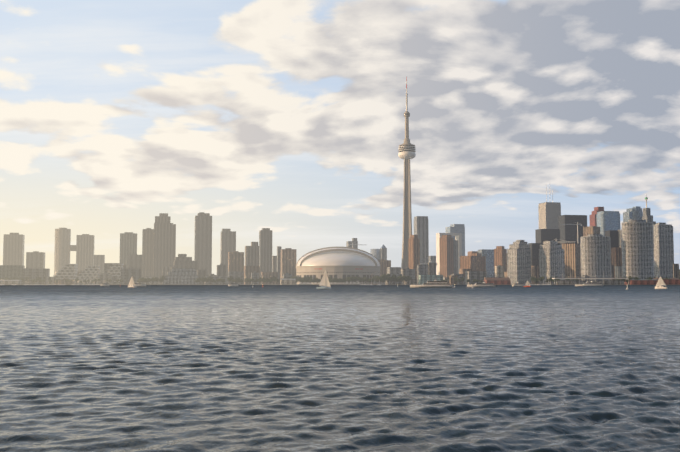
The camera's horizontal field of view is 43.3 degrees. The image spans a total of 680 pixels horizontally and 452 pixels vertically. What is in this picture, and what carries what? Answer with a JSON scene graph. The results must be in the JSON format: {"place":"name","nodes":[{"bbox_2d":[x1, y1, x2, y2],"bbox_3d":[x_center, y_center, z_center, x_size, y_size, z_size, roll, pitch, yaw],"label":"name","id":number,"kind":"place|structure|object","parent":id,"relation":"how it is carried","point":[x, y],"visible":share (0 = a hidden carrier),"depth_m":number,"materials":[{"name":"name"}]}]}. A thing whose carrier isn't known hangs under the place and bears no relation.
{"place":"outdoors","nodes":[
{"label":"outdoors","id":0,"kind":"place"},
{"bbox_2d":[0,265,24,278],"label":"building","id":1,"kind":"structure","parent":0,"point":[10,271],"depth_m":1890.21,"materials":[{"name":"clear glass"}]},
{"bbox_2d":[46,277,55,283],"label":"block","id":2,"kind":"structure","parent":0,"point":[53,279],"depth_m":1879.52,"materials":[{"name":"grey concrete"}]},
{"bbox_2d":[57,278,72,283],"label":"block","id":3,"kind":"structure","parent":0,"point":[63,281],"depth_m":1879.41,"materials":[{"name":"grey"}]},
{"bbox_2d":[100,272,111,283],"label":"block","id":4,"kind":"structure","parent":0,"point":[104,276],"depth_m":1880.92,"materials":[{"name":"grey concrete"}]},
{"bbox_2d":[120,232,136,268],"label":"high-rise building","id":5,"kind":"structure","parent":0,"point":[128,243],"depth_m":2494.49,"materials":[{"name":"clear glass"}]},
{"bbox_2d":[141,277,155,283],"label":"block","id":6,"kind":"structure","parent":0,"point":[151,282],"depth_m":1942.50,"materials":[{"name":"grey"}]},
{"bbox_2d":[162,267,173,283],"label":"block","id":7,"kind":"structure","parent":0,"point":[165,270],"depth_m":2141.18,"materials":[{"name":"grey concrete"}]},
{"bbox_2d":[163,268,197,283],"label":"building","id":8,"kind":"structure","parent":0,"point":[181,276],"depth_m":1873.76,"materials":[{"name":"grey concrete"}]},
{"bbox_2d":[217,264,226,275],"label":"block","id":9,"kind":"structure","parent":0,"point":[221,269],"depth_m":2044.24,"materials":[{"name":"grey concrete"}]},
{"bbox_2d":[228,251,243,271],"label":"building","id":10,"kind":"structure","parent":0,"point":[235,260],"depth_m":2196.24,"materials":[{"name":"grey concrete"}]},
{"bbox_2d":[228,271,243,283],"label":"block","id":11,"kind":"structure","parent":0,"point":[235,274],"depth_m":2143.99,"materials":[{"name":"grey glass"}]},
{"bbox_2d":[244,266,259,283],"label":"building","id":12,"kind":"structure","parent":0,"point":[248,270],"depth_m":2094.48,"materials":[{"name":"grey concrete"}]},
{"bbox_2d":[251,271,258,283],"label":"block","id":13,"kind":"structure","parent":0,"point":[255,275],"depth_m":1944.31,"materials":[{"name":"grey concrete"}]},
{"bbox_2d":[261,272,277,283],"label":"block","id":14,"kind":"structure","parent":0,"point":[266,275],"depth_m":2144.28,"materials":[{"name":"grey concrete"}]},
{"bbox_2d":[277,246,280,278],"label":"grey tower","id":15,"kind":"structure","parent":0,"point":[278,259],"depth_m":2296.97,"materials":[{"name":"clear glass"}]},
{"bbox_2d":[283,273,291,277],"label":"block","id":16,"kind":"structure","parent":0,"point":[287,275],"depth_m":2045.55,"materials":[{"name":"grey glass"}]},
{"bbox_2d":[280,248,295,277],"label":"building","id":17,"kind":"structure","parent":0,"point":[288,260],"depth_m":2247.68,"materials":[{"name":"grey concrete"}]},
{"bbox_2d":[23,284,555,284],"bbox_3d":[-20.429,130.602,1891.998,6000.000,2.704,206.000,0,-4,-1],"label":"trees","id":18,"kind":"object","parent":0,"point":[271,284],"depth_m":1859.56,"materials":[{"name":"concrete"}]},
{"bbox_2d":[0,280,22,284],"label":"building","id":19,"kind":"structure","parent":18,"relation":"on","point":[11,282],"depth_m":1803.28,"materials":[{"name":"grey"}]},
{"bbox_2d":[22,268,49,283],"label":"building","id":20,"kind":"structure","parent":18,"relation":"on","point":[35,273],"depth_m":1889.63,"materials":[{"name":"grey concrete"}]},
{"bbox_2d":[53,264,77,279],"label":"building","id":21,"kind":"structure","parent":18,"relation":"on","point":[69,271],"depth_m":1961.23,"materials":[{"name":"concrete"}]},
{"bbox_2d":[74,266,99,283],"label":"building","id":22,"kind":"structure","parent":18,"relation":"on","point":[90,273],"depth_m":1968.55,"materials":[{"name":"concrete"}]},
{"bbox_2d":[95,264,123,283],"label":"building","id":23,"kind":"structure","parent":18,"relation":"on","point":[114,270],"depth_m":1966.14,"materials":[{"name":"concrete"}]},
{"bbox_2d":[112,276,116,283],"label":"block","id":24,"kind":"structure","parent":18,"relation":"on","point":[114,278],"depth_m":1941.04,"materials":[{"name":"grey"}]},
{"bbox_2d":[121,268,141,284],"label":"building","id":25,"kind":"structure","parent":18,"relation":"on","point":[128,274],"depth_m":1861.54,"materials":[{"name":"grey concrete"}]},
{"bbox_2d":[281,279,295,284],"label":"building","id":26,"kind":"structure","parent":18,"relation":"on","point":[288,281],"depth_m":1806.69,"materials":[{"name":"grey"}]},
{"bbox_2d":[401,267,414,283],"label":"building","id":27,"kind":"structure","parent":18,"relation":"on","point":[407,271],"depth_m":1979.45,"materials":[{"name":"grey concrete"}]},
{"bbox_2d":[418,275,442,284],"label":"teal tower","id":28,"kind":"structure","parent":18,"relation":"on","point":[422,279],"depth_m":1848.19,"materials":[{"name":"grey"}]},
{"bbox_2d":[443,274,464,283],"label":"building","id":29,"kind":"structure","parent":18,"relation":"on","point":[459,276],"depth_m":1902.64,"materials":[{"name":"grey concrete"}]},
{"bbox_2d":[484,278,510,284],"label":"pier shed","id":30,"kind":"structure","parent":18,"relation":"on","point":[500,281],"depth_m":1814.70,"materials":[{"name":"red brick"}]},
{"bbox_2d":[581,275,588,279],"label":"block","id":31,"kind":"structure","parent":18,"relation":"on","point":[584,276],"depth_m":1951.28,"materials":[{"name":"grey glass"}]},
{"bbox_2d":[552,273,628,284],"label":"ferry terminal canopy","id":32,"kind":"object","parent":18,"relation":"on","point":[581,282],"visible":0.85,"depth_m":1825.28,"materials":[{"name":"white paint"}]},
{"bbox_2d":[654,278,679,284],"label":"terminal shed","id":33,"kind":"structure","parent":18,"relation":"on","point":[673,281],"depth_m":1823.63,"materials":[{"name":"red brick"}]},
{"bbox_2d":[0,285,679,451],"bbox_3d":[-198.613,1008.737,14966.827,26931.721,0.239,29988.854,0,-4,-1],"label":"lake water","id":34,"kind":"structure","parent":0,"point":[307,368],"depth_m":33.65,"materials":[{"name":"blue liquid"}]},
{"bbox_2d":[0,279,98,284],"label":"marina","id":35,"kind":"object","parent":34,"relation":"on","point":[54,284],"visible":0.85,"depth_m":1763.53,"materials":[{"name":"white"}]},
{"bbox_2d":[128,277,136,286],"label":"sailboat","id":36,"kind":"object","parent":34,"relation":"on","point":[131,282],"visible":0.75,"depth_m":743.55,"materials":[{"name":"white fabric"}]},
{"bbox_2d":[132,282,145,285],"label":"cruiser","id":37,"kind":"object","parent":34,"relation":"on","point":[138,284],"visible":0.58,"depth_m":964.88,"materials":[{"name":"white"}]},
{"bbox_2d":[317,270,330,288],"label":"sailboat","id":38,"kind":"object","parent":34,"relation":"on","point":[324,283],"visible":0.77,"depth_m":538.20,"materials":[{"name":"white fabric"}]},
{"bbox_2d":[410,277,452,287],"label":"tour boat","id":39,"kind":"object","parent":34,"relation":"on","point":[436,284],"visible":0.9,"depth_m":715.22,"materials":[{"name":"white metal"}]},
{"bbox_2d":[467,282,495,286],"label":"tour boat","id":40,"kind":"object","parent":34,"relation":"on","point":[483,284],"visible":0.79,"depth_m":774.06,"materials":[{"name":"white"}]},
{"bbox_2d":[512,282,525,286],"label":"cruiser","id":41,"kind":"object","parent":34,"relation":"on","point":[517,284],"visible":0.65,"depth_m":923.19,"materials":[{"name":"white"}]},
{"bbox_2d":[575,281,603,285],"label":"ferry","id":42,"kind":"object","parent":34,"relation":"on","point":[591,283],"visible":0.83,"depth_m":1020.03,"materials":[{"name":"white metal"}]},
{"bbox_2d":[655,276,667,288],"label":"sailboat","id":43,"kind":"object","parent":34,"relation":"on","point":[660,282],"visible":0.88,"depth_m":540.65,"materials":[{"name":"white fabric"}]},
{"bbox_2d":[346,238,357,248],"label":"grey tower","id":44,"kind":"structure","parent":0,"point":[354,241],"depth_m":3005.25,"materials":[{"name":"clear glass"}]},
{"bbox_2d":[370,249,380,259],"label":"blue tower","id":45,"kind":"structure","parent":0,"point":[376,253],"depth_m":2903.82,"materials":[{"name":"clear glass"}]},
{"bbox_2d":[379,259,390,275],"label":"building","id":46,"kind":"structure","parent":0,"point":[384,264],"depth_m":2499.10,"materials":[{"name":"grey concrete"}]},
{"bbox_2d":[385,274,401,283],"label":"block","id":47,"kind":"structure","parent":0,"point":[393,282],"depth_m":1888.61,"materials":[{"name":"grey"}]},
{"bbox_2d":[398,77,415,268],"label":"observation tower","id":48,"kind":"structure","parent":0,"point":[406,151],"depth_m":2252.59,"materials":[{"name":"concrete"}]},
{"bbox_2d":[404,279,416,283],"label":"block","id":49,"kind":"structure","parent":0,"point":[412,281],"depth_m":1948.37,"materials":[{"name":"grey concrete"}]},
{"bbox_2d":[408,235,419,278],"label":"brown tower","id":50,"kind":"structure","parent":0,"point":[413,251],"depth_m":2104.59,"materials":[{"name":"grey"}]},
{"bbox_2d":[414,216,428,274],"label":"grey tower","id":51,"kind":"structure","parent":0,"point":[421,231],"depth_m":2757.32,"materials":[{"name":"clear glass"}]},
{"bbox_2d":[417,265,425,283],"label":"block","id":52,"kind":"structure","parent":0,"point":[421,269],"depth_m":2049.82,"materials":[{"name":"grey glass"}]},
{"bbox_2d":[428,263,435,274],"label":"block","id":53,"kind":"structure","parent":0,"point":[431,268],"depth_m":2050.18,"materials":[{"name":"grey"}]},
{"bbox_2d":[429,256,435,262],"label":"grey tower","id":54,"kind":"structure","parent":0,"point":[432,259],"depth_m":2802.46,"materials":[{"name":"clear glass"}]},
{"bbox_2d":[439,235,453,276],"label":"brown tower","id":55,"kind":"structure","parent":0,"point":[446,244],"depth_m":2456.52,"materials":[{"name":"grey"}]},
{"bbox_2d":[449,275,456,283],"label":"block","id":56,"kind":"structure","parent":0,"point":[451,279],"depth_m":1888.60,"materials":[{"name":"grey concrete"}]},
{"bbox_2d":[445,224,464,255],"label":"blue tower","id":57,"kind":"structure","parent":0,"point":[456,228],"depth_m":3062.92,"materials":[{"name":"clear glass"}]},
{"bbox_2d":[459,269,473,276],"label":"block","id":58,"kind":"structure","parent":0,"point":[461,271],"depth_m":2151.00,"materials":[{"name":"beige concrete"}]},
{"bbox_2d":[460,253,485,270],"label":"brown tower","id":59,"kind":"structure","parent":0,"point":[476,261],"depth_m":2299.86,"materials":[{"name":"grey"}]},
{"bbox_2d":[478,249,493,276],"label":"blue tower","id":60,"kind":"structure","parent":0,"point":[488,254],"depth_m":2554.43,"materials":[{"name":"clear glass"}]},
{"bbox_2d":[495,265,503,277],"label":"block","id":61,"kind":"structure","parent":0,"point":[499,271],"depth_m":2051.80,"materials":[{"name":"grey concrete"}]},
{"bbox_2d":[494,246,506,276],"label":"brown tower","id":62,"kind":"structure","parent":0,"point":[500,255],"depth_m":2608.85,"materials":[{"name":"grey"}]},
{"bbox_2d":[528,243,540,265],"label":"building","id":63,"kind":"structure","parent":0,"point":[534,247],"depth_m":2506.10,"materials":[{"name":"grey concrete"}]},
{"bbox_2d":[531,266,539,283],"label":"block","id":64,"kind":"structure","parent":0,"point":[535,271],"depth_m":2151.40,"materials":[{"name":"grey concrete"}]},
{"bbox_2d":[535,229,559,244],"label":"black tower","id":65,"kind":"structure","parent":0,"point":[541,235],"depth_m":3014.77,"materials":[{"name":"grey"}]},
{"bbox_2d":[558,215,586,244],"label":"black tower","id":66,"kind":"structure","parent":0,"point":[568,233],"depth_m":3115.90,"materials":[{"name":"grey"}]},
{"bbox_2d":[580,234,610,279],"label":"white tower","id":67,"kind":"structure","parent":0,"point":[595,252],"depth_m":1957.12,"materials":[{"name":"grey concrete"}]},
{"bbox_2d":[590,207,603,226],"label":"red tower","id":68,"kind":"structure","parent":0,"point":[593,219],"depth_m":3531.99,"materials":[{"name":"stone"}]},
{"bbox_2d":[596,211,619,235],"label":"blue tower","id":69,"kind":"structure","parent":0,"point":[608,220],"depth_m":3321.83,"materials":[{"name":"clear glass"}]},
{"bbox_2d":[605,230,618,258],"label":"black tower","id":70,"kind":"structure","parent":0,"point":[613,235],"depth_m":2713.31,"materials":[{"name":"grey"}]},
{"bbox_2d":[611,265,613,279],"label":"block","id":71,"kind":"structure","parent":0,"point":[612,271],"depth_m":2055.52,"materials":[{"name":"grey"}]},
{"bbox_2d":[611,247,621,279],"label":"brown tower","id":72,"kind":"structure","parent":0,"point":[616,256],"depth_m":2308.38,"materials":[{"name":"grey"}]},
{"bbox_2d":[615,266,622,277],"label":"block","id":73,"kind":"structure","parent":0,"point":[618,271],"depth_m":2155.00,"materials":[{"name":"grey concrete"}]},
{"bbox_2d":[623,206,642,221],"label":"blue tower","id":74,"kind":"structure","parent":0,"point":[635,213],"depth_m":3226.29,"materials":[{"name":"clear glass"}]},
{"bbox_2d":[621,220,654,283],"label":"white tower","id":75,"kind":"structure","parent":0,"point":[637,247],"depth_m":1959.64,"materials":[{"name":"grey concrete"}]},
{"bbox_2d":[642,208,655,224],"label":"grey tower","id":76,"kind":"structure","parent":0,"point":[647,216],"depth_m":3180.25,"materials":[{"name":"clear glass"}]},
{"bbox_2d":[672,226,673,263],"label":"grey tower","id":77,"kind":"structure","parent":0,"point":[673,246],"depth_m":3018.38,"materials":[{"name":"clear glass"}]},
{"bbox_2d":[673,264,678,278],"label":"block","id":78,"kind":"structure","parent":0,"point":[676,270],"depth_m":2156.25,"materials":[{"name":"grey"}]},
{"label":"ground","id":79,"kind":"structure","parent":0,"visible":0},
{"bbox_2d":[3,233,24,264],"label":"tan tower","id":80,"kind":"structure","parent":79,"relation":"on","point":[13,248],"depth_m":2590.99,"materials":[{"name":"grey concrete"}]},
{"bbox_2d":[26,251,44,268],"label":"tan tower","id":81,"kind":"structure","parent":79,"relation":"on","point":[35,259],"depth_m":2390.40,"materials":[{"name":"grey concrete"}]},
{"bbox_2d":[54,228,70,274],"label":"tan tower","id":82,"kind":"structure","parent":79,"relation":"on","point":[62,247],"depth_m":2744.80,"materials":[{"name":"grey concrete"}]},
{"bbox_2d":[70,245,75,250],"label":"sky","id":83,"kind":"structure","parent":82,"relation":"attached to","point":[72,247],"depth_m":2763.10,"materials":[{"name":"grey"}]},
{"bbox_2d":[76,234,94,271],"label":"tan tower","id":84,"kind":"structure","parent":79,"relation":"on","point":[85,251],"depth_m":2741.95,"materials":[{"name":"grey concrete"}]},
{"bbox_2d":[93,255,104,273],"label":"tan tower","id":85,"kind":"structure","parent":79,"relation":"on","point":[99,260],"depth_m":2690.79,"materials":[{"name":"grey concrete"}]},
{"bbox_2d":[104,263,121,271],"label":"building","id":86,"kind":"structure","parent":79,"relation":"on","point":[107,266],"depth_m":2039.57,"materials":[{"name":"grey concrete"}]},
{"bbox_2d":[128,254,141,276],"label":"building","id":87,"kind":"structure","parent":79,"relation":"on","point":[134,261],"depth_m":2293.06,"materials":[{"name":"grey concrete"}]},
{"bbox_2d":[142,228,153,276],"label":"tan tower","id":88,"kind":"structure","parent":79,"relation":"on","point":[147,249],"depth_m":2474.07,"materials":[{"name":"grey concrete"}]},
{"bbox_2d":[153,213,172,283],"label":"tan tower","id":89,"kind":"structure","parent":79,"relation":"on","point":[163,244],"depth_m":2426.84,"materials":[{"name":"grey concrete"}]},
{"bbox_2d":[173,224,175,266],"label":"tan tower","id":90,"kind":"structure","parent":79,"relation":"on","point":[174,240],"depth_m":2467.96,"materials":[{"name":"grey concrete"}]},
{"bbox_2d":[173,254,197,271],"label":"building","id":91,"kind":"structure","parent":79,"relation":"on","point":[182,261],"depth_m":2145.61,"materials":[{"name":"grey concrete"}]},
{"bbox_2d":[197,270,206,283],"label":"building","id":92,"kind":"structure","parent":79,"relation":"on","point":[202,273],"depth_m":2042.96,"materials":[{"name":"grey concrete"}]},
{"bbox_2d":[194,212,211,274],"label":"tan tower","id":93,"kind":"structure","parent":79,"relation":"on","point":[203,241],"depth_m":2498.45,"materials":[{"name":"grey concrete"}]},
{"bbox_2d":[205,276,227,283],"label":"building","id":94,"kind":"structure","parent":79,"relation":"on","point":[222,277],"depth_m":1993.70,"materials":[{"name":"grey concrete"}]},
{"bbox_2d":[220,229,235,275],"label":"tan tower","id":95,"kind":"structure","parent":79,"relation":"on","point":[228,241],"depth_m":2547.63,"materials":[{"name":"grey concrete"}]},
{"bbox_2d":[245,242,258,265],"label":"tan tower","id":96,"kind":"structure","parent":79,"relation":"on","point":[252,255],"depth_m":2347.89,"materials":[{"name":"grey concrete"}]},
{"bbox_2d":[259,228,271,283],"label":"tan tower","id":97,"kind":"structure","parent":79,"relation":"on","point":[265,249],"depth_m":2498.61,"materials":[{"name":"grey concrete"}]},
{"bbox_2d":[272,256,276,271],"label":"tan tower","id":98,"kind":"structure","parent":79,"relation":"on","point":[274,263],"depth_m":2396.41,"materials":[{"name":"grey concrete"}]},
{"bbox_2d":[296,247,383,283],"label":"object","id":99,"kind":"structure","parent":79,"relation":"on","point":[340,262],"depth_m":2127.48,"materials":[{"name":"grey"}]},
{"bbox_2d":[380,248,386,259],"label":"grey tower","id":100,"kind":"structure","parent":79,"relation":"on","point":[383,253],"depth_m":2902.12,"materials":[{"name":"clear glass"}]},
{"bbox_2d":[387,267,400,273],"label":"building","id":101,"kind":"structure","parent":79,"relation":"on","point":[393,270],"depth_m":2349.21,"materials":[{"name":"grey"}]},
{"bbox_2d":[436,233,461,274],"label":"frame tower","id":102,"kind":"structure","parent":79,"relation":"on","point":[458,246],"depth_m":2664.45,"materials":[{"name":"grey"}]},
{"bbox_2d":[465,271,485,283],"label":"building","id":103,"kind":"structure","parent":79,"relation":"on","point":[476,275],"depth_m":2050.38,"materials":[{"name":"grey concrete"}]},
{"bbox_2d":[507,240,531,283],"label":"white tower","id":104,"kind":"structure","parent":79,"relation":"on","point":[519,269],"depth_m":2005.17,"materials":[{"name":"grey concrete"}]},
{"bbox_2d":[538,202,560,228],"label":"marble tower","id":105,"kind":"structure","parent":79,"relation":"on","point":[549,213],"depth_m":3422.25,"materials":[{"name":"grey stone"}]},
{"bbox_2d":[539,241,564,283],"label":"white tower","id":106,"kind":"structure","parent":79,"relation":"on","point":[551,257],"depth_m":2005.76,"materials":[{"name":"grey concrete"}]},
{"bbox_2d":[561,222,581,239],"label":"crane","id":107,"kind":"object","parent":79,"relation":"on","point":[577,224],"visible":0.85,"depth_m":2822.76,"materials":[{"name":"white metal"}]},
{"bbox_2d":[562,243,580,279],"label":"high-rise building","id":108,"kind":"structure","parent":79,"relation":"on","point":[572,256],"depth_m":2151.97,"materials":[{"name":"concrete"}]},
{"bbox_2d":[583,226,599,235],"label":"building","id":109,"kind":"structure","parent":79,"relation":"on","point":[591,230],"depth_m":2818.01,"materials":[{"name":"concrete"}]},
{"bbox_2d":[619,230,621,246],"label":"building","id":110,"kind":"structure","parent":79,"relation":"on","point":[620,237],"depth_m":2712.77,"materials":[{"name":"grey concrete"}]},
{"bbox_2d":[625,279,657,284],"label":"terminal shed","id":111,"kind":"structure","parent":79,"relation":"on","point":[643,282],"depth_m":1817.92,"materials":[{"name":"red brick"}]},
{"bbox_2d":[653,223,673,277],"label":"white tower","id":112,"kind":"structure","parent":79,"relation":"on","point":[663,249],"depth_m":2029.85,"materials":[{"name":"grey concrete"}]}
]}

